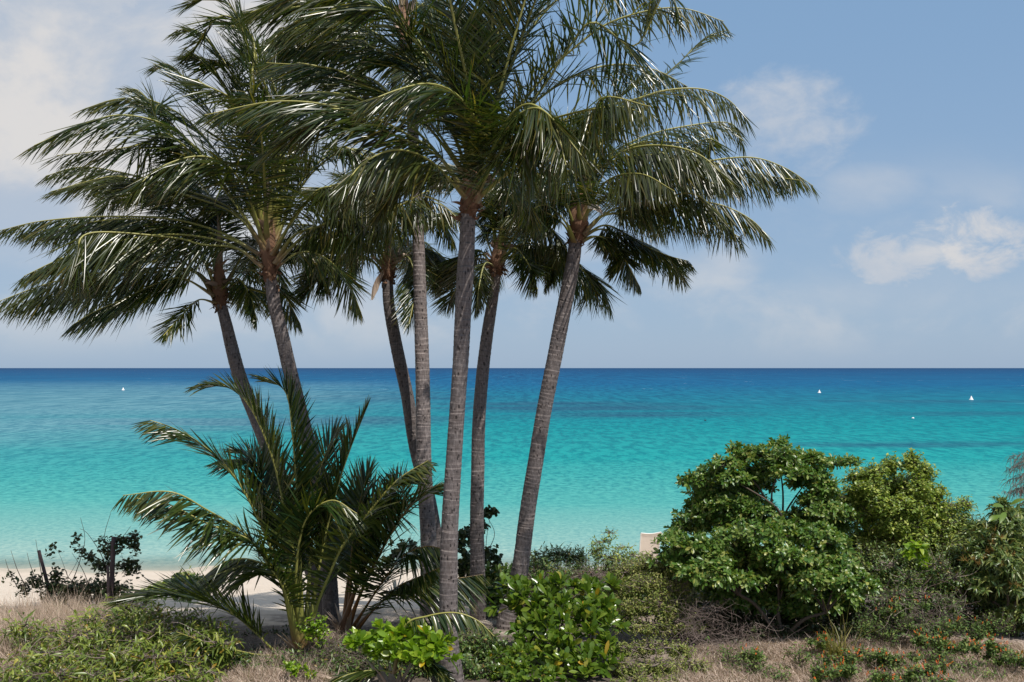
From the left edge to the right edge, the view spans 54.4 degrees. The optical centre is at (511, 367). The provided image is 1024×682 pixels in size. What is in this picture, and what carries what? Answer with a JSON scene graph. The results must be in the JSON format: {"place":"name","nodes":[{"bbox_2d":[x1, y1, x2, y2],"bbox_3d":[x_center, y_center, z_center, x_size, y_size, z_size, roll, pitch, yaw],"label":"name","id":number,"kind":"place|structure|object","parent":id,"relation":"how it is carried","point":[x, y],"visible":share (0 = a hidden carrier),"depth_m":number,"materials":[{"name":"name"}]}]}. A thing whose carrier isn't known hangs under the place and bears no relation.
{"place":"outdoors","nodes":[
{"label":"outdoors","id":0,"kind":"place"},
{"bbox_2d":[0,564,980,613],"bbox_3d":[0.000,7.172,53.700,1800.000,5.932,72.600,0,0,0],"label":"beach","id":1,"kind":"structure","parent":0,"point":[264,595],"depth_m":26.97,"materials":[{"name":"beige sand"}]},
{"bbox_2d":[38,550,52,606],"bbox_3d":[-8.361,3.877,17.903,0.356,1.209,0.078,0,0,0],"label":"wooden post","id":2,"kind":"object","parent":1,"relation":"on","point":[42,563],"visible":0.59,"depth_m":17.88,"materials":[{"name":"wood"}]},
{"bbox_2d":[1,530,151,608],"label":"sea grape","id":3,"kind":"object","parent":1,"relation":"on","point":[55,584],"visible":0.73,"depth_m":17.77,"materials":[{"name":"green plant"}]},
{"bbox_2d":[5,513,143,586],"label":"bare shoots","id":4,"kind":"object","parent":3,"relation":"on","point":[73,555],"visible":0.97,"depth_m":17.77,"materials":[{"name":"brown plant"}]},
{"bbox_2d":[107,565,109,610],"bbox_3d":[-7.142,3.963,17.587,0.095,0.946,0.058,0,0,43],"label":"wooden post","id":5,"kind":"object","parent":1,"relation":"on","point":[108,586],"visible":0.63,"depth_m":17.56,"materials":[{"name":"wood"}]},
{"bbox_2d":[109,537,115,608],"bbox_3d":[-7.115,3.726,17.698,0.140,1.459,0.092,0,0,0],"label":"wooden post","id":6,"kind":"object","parent":1,"relation":"on","point":[112,560],"visible":0.75,"depth_m":17.66,"materials":[{"name":"wood"}]},
{"bbox_2d":[140,565,195,589],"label":"beach vine","id":7,"kind":"object","parent":1,"relation":"on","point":[188,573],"visible":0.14,"depth_m":26.57,"materials":[{"name":"green plant"}]},
{"bbox_2d":[280,140,477,576],"bbox_3d":[-2.175,0.135,18.119,4.295,8.587,2.636,0,0,-41],"label":"coconut palm","id":8,"kind":"object","parent":1,"relation":"on","point":[387,281],"visible":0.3,"depth_m":17.51,"materials":[{"name":"green plant"}]},
{"bbox_2d":[381,504,504,602],"bbox_3d":[-1.302,3.605,19.028,2.385,2.026,1.024,0,0,0],"label":"sea grape","id":9,"kind":"object","parent":1,"relation":"on","point":[464,560],"visible":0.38,"depth_m":18.96,"materials":[{"name":"green plant"}]},
{"bbox_2d":[529,541,595,574],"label":"tangled hedge","id":10,"kind":"object","parent":1,"relation":"on","point":[564,558],"visible":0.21,"depth_m":18.58,"materials":[{"name":"green plant"}]},
{"bbox_2d":[586,526,652,577],"bbox_3d":[1.996,3.691,18.125,1.311,1.610,0.710,0,0,-6],"label":"straggly shrub","id":11,"kind":"object","parent":1,"relation":"on","point":[606,540],"visible":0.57,"depth_m":18.15,"materials":[{"name":"green plant"}]},
{"bbox_2d":[527,513,966,607],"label":"undergrowth","id":12,"kind":"object","parent":1,"relation":"on","point":[559,563],"visible":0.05,"depth_m":17.90,"materials":[{"name":"green plant"}]},
{"bbox_2d":[1000,452,1023,507],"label":"casuarina tree","id":13,"kind":"object","parent":1,"relation":"on","point":[1020,491],"visible":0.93,"depth_m":17.48,"materials":[{"name":"green plant"}]},
{"bbox_2d":[0,368,1023,565],"bbox_3d":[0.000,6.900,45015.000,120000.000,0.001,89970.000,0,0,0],"label":"sea","id":14,"kind":"structure","parent":0,"point":[625,447],"depth_m":101.76,"materials":[{"name":"liquid"}]},
{"bbox_2d":[0,609,1023,681],"bbox_3d":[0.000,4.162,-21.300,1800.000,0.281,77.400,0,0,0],"label":"ground","id":15,"kind":"structure","parent":0,"point":[277,619],"depth_m":15.31,"materials":[{"name":"soil"}]},
{"bbox_2d":[0,578,165,680],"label":"dry grass","id":16,"kind":"structure","parent":15,"relation":"on","point":[45,611],"depth_m":15.45,"materials":[{"name":"beige plant"}]},
{"bbox_2d":[0,593,244,681],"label":"lance leaf thicket","id":17,"kind":"object","parent":15,"relation":"on","point":[124,663],"visible":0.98,"depth_m":13.12,"materials":[{"name":"green plant"}]},
{"bbox_2d":[11,605,237,680],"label":"dry twigs","id":18,"kind":"object","parent":15,"relation":"on","point":[204,640],"visible":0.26,"depth_m":13.48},
{"bbox_2d":[0,162,333,618],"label":"coconut palm","id":19,"kind":"object","parent":15,"relation":"on","point":[220,292],"visible":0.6,"depth_m":16.47,"materials":[{"name":"green plant"}]},
{"bbox_2d":[159,568,194,617],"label":"broadleaf weed","id":20,"kind":"object","parent":15,"relation":"on","point":[179,574],"visible":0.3,"depth_m":16.75,"materials":[{"name":"green plant"}]},
{"bbox_2d":[178,572,216,619],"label":"broadleaf weed","id":21,"kind":"object","parent":15,"relation":"on","point":[195,578],"visible":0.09,"depth_m":16.52,"materials":[{"name":"green plant"}]},
{"bbox_2d":[0,0,459,629],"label":"coconut palm","id":22,"kind":"object","parent":15,"relation":"on","point":[92,250],"visible":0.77,"depth_m":15.52,"materials":[{"name":"green plant"}]},
{"bbox_2d":[102,366,437,668],"bbox_3d":[-3.234,2.034,13.998,4.537,4.224,2.678,0,0,0],"label":"young palm","id":23,"kind":"object","parent":15,"relation":"on","point":[289,525],"visible":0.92,"depth_m":13.67,"materials":[{"name":"green plant"}]},
{"bbox_2d":[192,618,358,681],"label":"dry grass","id":24,"kind":"structure","parent":15,"relation":"on","point":[255,674],"depth_m":13.13,"materials":[{"name":"beige plant"}]},
{"bbox_2d":[280,660,318,681],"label":"seedling","id":25,"kind":"object","parent":15,"relation":"on","point":[291,667],"visible":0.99,"depth_m":12.87,"materials":[{"name":"green plant"}]},
{"bbox_2d":[242,629,374,676],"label":"dry twigs","id":26,"kind":"object","parent":15,"relation":"on","point":[318,651],"visible":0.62,"depth_m":13.51,"materials":[{"name":"brown plant"}]},
{"bbox_2d":[296,612,334,655],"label":"seedling","id":27,"kind":"object","parent":15,"relation":"on","point":[316,630],"visible":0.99,"depth_m":13.57,"materials":[{"name":"green plant"}]},
{"bbox_2d":[226,621,406,652],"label":"undergrowth","id":28,"kind":"object","parent":15,"relation":"on","point":[275,631],"visible":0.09,"depth_m":15.06,"materials":[{"name":"green plant"}]},
{"bbox_2d":[314,643,374,673],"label":"shade bush","id":29,"kind":"object","parent":15,"relation":"on","point":[362,657],"visible":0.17,"depth_m":13.78,"materials":[{"name":"green plant"}]},
{"bbox_2d":[220,0,506,616],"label":"coconut palm","id":30,"kind":"object","parent":15,"relation":"on","point":[423,449],"visible":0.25,"depth_m":16.91,"materials":[{"name":"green plant"}]},
{"bbox_2d":[228,624,543,680],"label":"undergrowth","id":31,"kind":"object","parent":15,"relation":"on","point":[471,670],"visible":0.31,"depth_m":13.39,"materials":[{"name":"green plant"}]},
{"bbox_2d":[342,616,463,681],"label":"beach naupaka","id":32,"kind":"object","parent":15,"relation":"on","point":[380,642],"visible":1,"depth_m":12.31,"materials":[{"name":"green plant"}]},
{"bbox_2d":[320,455,493,634],"bbox_3d":[-1.958,2.701,15.372,2.757,2.868,2.583,0,0,19],"label":"young palm","id":33,"kind":"object","parent":15,"relation":"on","point":[360,556],"visible":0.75,"depth_m":15.06,"materials":[{"name":"green plant"}]},
{"bbox_2d":[325,612,496,681],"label":"palm seedling","id":34,"kind":"object","parent":15,"relation":"on","point":[439,672],"visible":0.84,"depth_m":12.39,"materials":[{"name":"green plant"}]},
{"bbox_2d":[187,0,759,681],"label":"coconut palm","id":35,"kind":"object","parent":15,"relation":"on","point":[491,150],"visible":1,"depth_m":12.74,"materials":[{"name":"green plant"}]},
{"bbox_2d":[459,627,499,670],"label":"shade bush","id":36,"kind":"object","parent":15,"relation":"on","point":[479,655],"visible":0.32,"depth_m":13.97,"materials":[{"name":"green plant"}]},
{"bbox_2d":[468,561,512,615],"bbox_3d":[-0.299,3.891,17.275,0.953,1.002,0.965,0,0,0],"label":"beach naupaka","id":37,"kind":"object","parent":15,"relation":"on","point":[493,575],"visible":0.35,"depth_m":17.26,"materials":[{"name":"green plant"}]},
{"bbox_2d":[485,642,556,681],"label":"beach naupaka","id":38,"kind":"object","parent":15,"relation":"on","point":[519,671],"visible":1,"depth_m":12.84,"materials":[{"name":"green plant"}]},
{"bbox_2d":[422,152,626,619],"bbox_3d":[0.077,0.238,17.778,3.928,8.343,3.751,0,0,0],"label":"coconut palm","id":39,"kind":"object","parent":15,"relation":"on","point":[523,257],"visible":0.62,"depth_m":16.91,"materials":[{"name":"green plant"}]},
{"bbox_2d":[483,570,630,681],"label":"beach naupaka","id":40,"kind":"object","parent":15,"relation":"on","point":[536,614],"visible":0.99,"depth_m":13.82,"materials":[{"name":"green plant"}]},
{"bbox_2d":[527,559,621,608],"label":"dry twigs","id":41,"kind":"object","parent":15,"relation":"on","point":[593,571],"visible":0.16,"depth_m":17.52,"materials":[{"name":"plant"}]},
{"bbox_2d":[475,30,821,629],"bbox_3d":[2.154,-0.740,16.557,5.910,10.272,3.847,0,0,0],"label":"coconut palm","id":42,"kind":"object","parent":15,"relation":"on","point":[687,171],"visible":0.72,"depth_m":16.18,"materials":[{"name":"green plant"}]},
{"bbox_2d":[600,550,708,642],"bbox_3d":[2.134,3.505,14.892,1.647,1.405,1.448,0,0,0],"label":"feathery shrub","id":43,"kind":"object","parent":15,"relation":"on","point":[634,584],"visible":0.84,"depth_m":14.73,"materials":[{"name":"green plant"}]},
{"bbox_2d":[604,636,712,681],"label":"feathery shrub","id":44,"kind":"object","parent":15,"relation":"on","point":[652,647],"visible":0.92,"depth_m":13.35,"materials":[{"name":"green plant"}]},
{"bbox_2d":[649,586,808,658],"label":"dry twigs","id":45,"kind":"object","parent":15,"relation":"on","point":[701,634],"visible":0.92,"depth_m":14.16,"materials":[{"name":"brown plant"}]},
{"bbox_2d":[738,643,766,664],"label":"lantana","id":46,"kind":"object","parent":15,"relation":"on","point":[756,654],"visible":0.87,"depth_m":13.46,"materials":[{"name":"green plant"}]},
{"bbox_2d":[646,514,882,636],"bbox_3d":[3.790,3.170,15.136,3.550,1.986,2.083,0,0,0],"label":"shrub","id":47,"kind":"object","parent":15,"relation":"on","point":[738,565],"visible":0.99,"depth_m":14.74,"materials":[{"name":"green plant"}]},
{"bbox_2d":[663,433,865,584],"bbox_3d":[4.226,2.702,16.673,3.385,3.208,1.621,0,0,9],"label":"broadleaf tree","id":48,"kind":"object","parent":15,"relation":"on","point":[714,487],"visible":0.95,"depth_m":16.46,"materials":[{"name":"green plant"}]},
{"bbox_2d":[803,632,832,653],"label":"lantana","id":49,"kind":"object","parent":15,"relation":"on","point":[811,641],"visible":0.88,"depth_m":14.01,"materials":[{"name":"green plant"}]},
{"bbox_2d":[637,628,1023,681],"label":"dry grass","id":50,"kind":"structure","parent":15,"relation":"on","point":[718,671],"depth_m":13.58,"materials":[{"name":"beige plant"}]},
{"bbox_2d":[808,656,861,681],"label":"lantana","id":51,"kind":"object","parent":15,"relation":"on","point":[845,669],"visible":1,"depth_m":12.77,"materials":[{"name":"green plant"}]},
{"bbox_2d":[653,542,1023,644],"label":"undergrowth","id":52,"kind":"object","parent":15,"relation":"on","point":[825,623],"visible":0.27,"depth_m":15.43,"materials":[{"name":"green plant"}]},
{"bbox_2d":[802,594,881,660],"bbox_3d":[4.534,3.693,13.742,0.919,1.350,1.155,0,0,0],"label":"grass tuft","id":53,"kind":"object","parent":15,"relation":"on","point":[835,648],"visible":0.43,"depth_m":13.84,"materials":[{"name":"green plant"}]},
{"bbox_2d":[821,643,867,665],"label":"lantana","id":54,"kind":"object","parent":15,"relation":"on","point":[849,657],"visible":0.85,"depth_m":13.06,"materials":[{"name":"green plant"}]},
{"bbox_2d":[705,607,1021,681],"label":"weeds","id":55,"kind":"object","parent":15,"relation":"on","point":[868,626],"visible":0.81,"depth_m":13.58,"materials":[{"name":"green plant"}]},
{"bbox_2d":[863,664,913,681],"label":"lantana","id":56,"kind":"object","parent":15,"relation":"on","point":[878,676],"visible":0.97,"depth_m":12.57,"materials":[{"name":"green plant"}]},
{"bbox_2d":[865,646,919,669],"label":"lantana","id":57,"kind":"object","parent":15,"relation":"on","point":[878,655],"visible":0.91,"depth_m":13.30,"materials":[{"name":"green plant"}]},
{"bbox_2d":[837,448,960,604],"bbox_3d":[6.665,2.853,17.130,2.494,3.009,1.810,0,0,0],"label":"bushy tree","id":58,"kind":"object","parent":15,"relation":"on","point":[901,510],"visible":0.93,"depth_m":16.82,"materials":[{"name":"green plant"}]},
{"bbox_2d":[878,595,931,646],"bbox_3d":[5.763,3.759,14.726,0.746,0.946,0.715,0,0,0],"label":"lantana","id":59,"kind":"object","parent":15,"relation":"on","point":[892,609],"visible":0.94,"depth_m":14.58,"materials":[{"name":"green plant"}]},
{"bbox_2d":[899,539,937,628],"bbox_3d":[6.279,3.465,15.398,0.609,1.611,0.324,0,0,-9],"label":"yellow leaf plant","id":60,"kind":"object","parent":15,"relation":"on","point":[911,549],"visible":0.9,"depth_m":15.38,"materials":[{"name":"green plant"}]},
{"bbox_2d":[859,544,978,638],"bbox_3d":[6.143,3.499,15.110,1.607,1.500,1.474,0,0,30],"label":"thorny shrub","id":61,"kind":"object","parent":15,"relation":"on","point":[911,578],"visible":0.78,"depth_m":15.12,"materials":[{"name":"green plant"}]},
{"bbox_2d":[904,655,952,681],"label":"lantana","id":62,"kind":"object","parent":15,"relation":"on","point":[933,668],"visible":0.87,"depth_m":12.76,"materials":[{"name":"green plant"}]},
{"bbox_2d":[866,577,994,646],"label":"dry twigs","id":63,"kind":"object","parent":15,"relation":"on","point":[952,605],"visible":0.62,"depth_m":14.63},
{"bbox_2d":[910,671,957,681],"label":"lantana","id":64,"kind":"object","parent":15,"relation":"on","point":[931,678],"visible":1,"depth_m":12.40,"materials":[{"name":"green plant"}]},
{"bbox_2d":[907,627,962,659],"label":"lantana","id":65,"kind":"object","parent":15,"relation":"on","point":[940,640],"visible":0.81,"depth_m":13.81,"materials":[{"name":"green plant"}]},
{"bbox_2d":[847,506,1023,613],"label":"undergrowth","id":66,"kind":"object","parent":15,"relation":"on","point":[955,560],"visible":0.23,"depth_m":16.12,"materials":[{"name":"green plant"}]},
{"bbox_2d":[933,494,978,610],"bbox_3d":[7.707,3.293,17.200,1.283,2.206,0.631,0,0,-23],"label":"twiggy shrub","id":67,"kind":"object","parent":15,"relation":"on","point":[964,504],"visible":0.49,"depth_m":17.09,"materials":[{"name":"green plant"}]},
{"bbox_2d":[945,616,993,643],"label":"lantana","id":68,"kind":"object","parent":15,"relation":"on","point":[951,624],"visible":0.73,"depth_m":14.20,"materials":[{"name":"green plant"}]},
{"bbox_2d":[940,494,1023,636],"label":"mango tree","id":69,"kind":"object","parent":15,"relation":"on","point":[995,548],"visible":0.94,"depth_m":15.29,"materials":[{"name":"green plant"}]},
{"bbox_2d":[957,633,1008,667],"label":"lantana","id":70,"kind":"object","parent":15,"relation":"on","point":[964,647],"visible":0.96,"depth_m":13.56,"materials":[{"name":"green plant"}]},
{"bbox_2d":[985,646,1023,671],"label":"lantana","id":71,"kind":"object","parent":15,"relation":"on","point":[1014,658],"visible":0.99,"depth_m":13.27,"materials":[{"name":"green plant"}]},
{"bbox_2d":[0,0,1023,367],"label":"sky","id":72,"kind":"structure","parent":0,"point":[906,117],"materials":[{"name":"blue"}]},
{"bbox_2d":[634,532,661,563],"bbox_3d":[4.316,5.893,31.817,0.696,1.593,1.681,0,0,0],"label":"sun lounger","id":73,"kind":"object","parent":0,"point":[645,540],"visible":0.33,"depth_m":31.13,"materials":[{"name":"beige fabric"}]}
]}

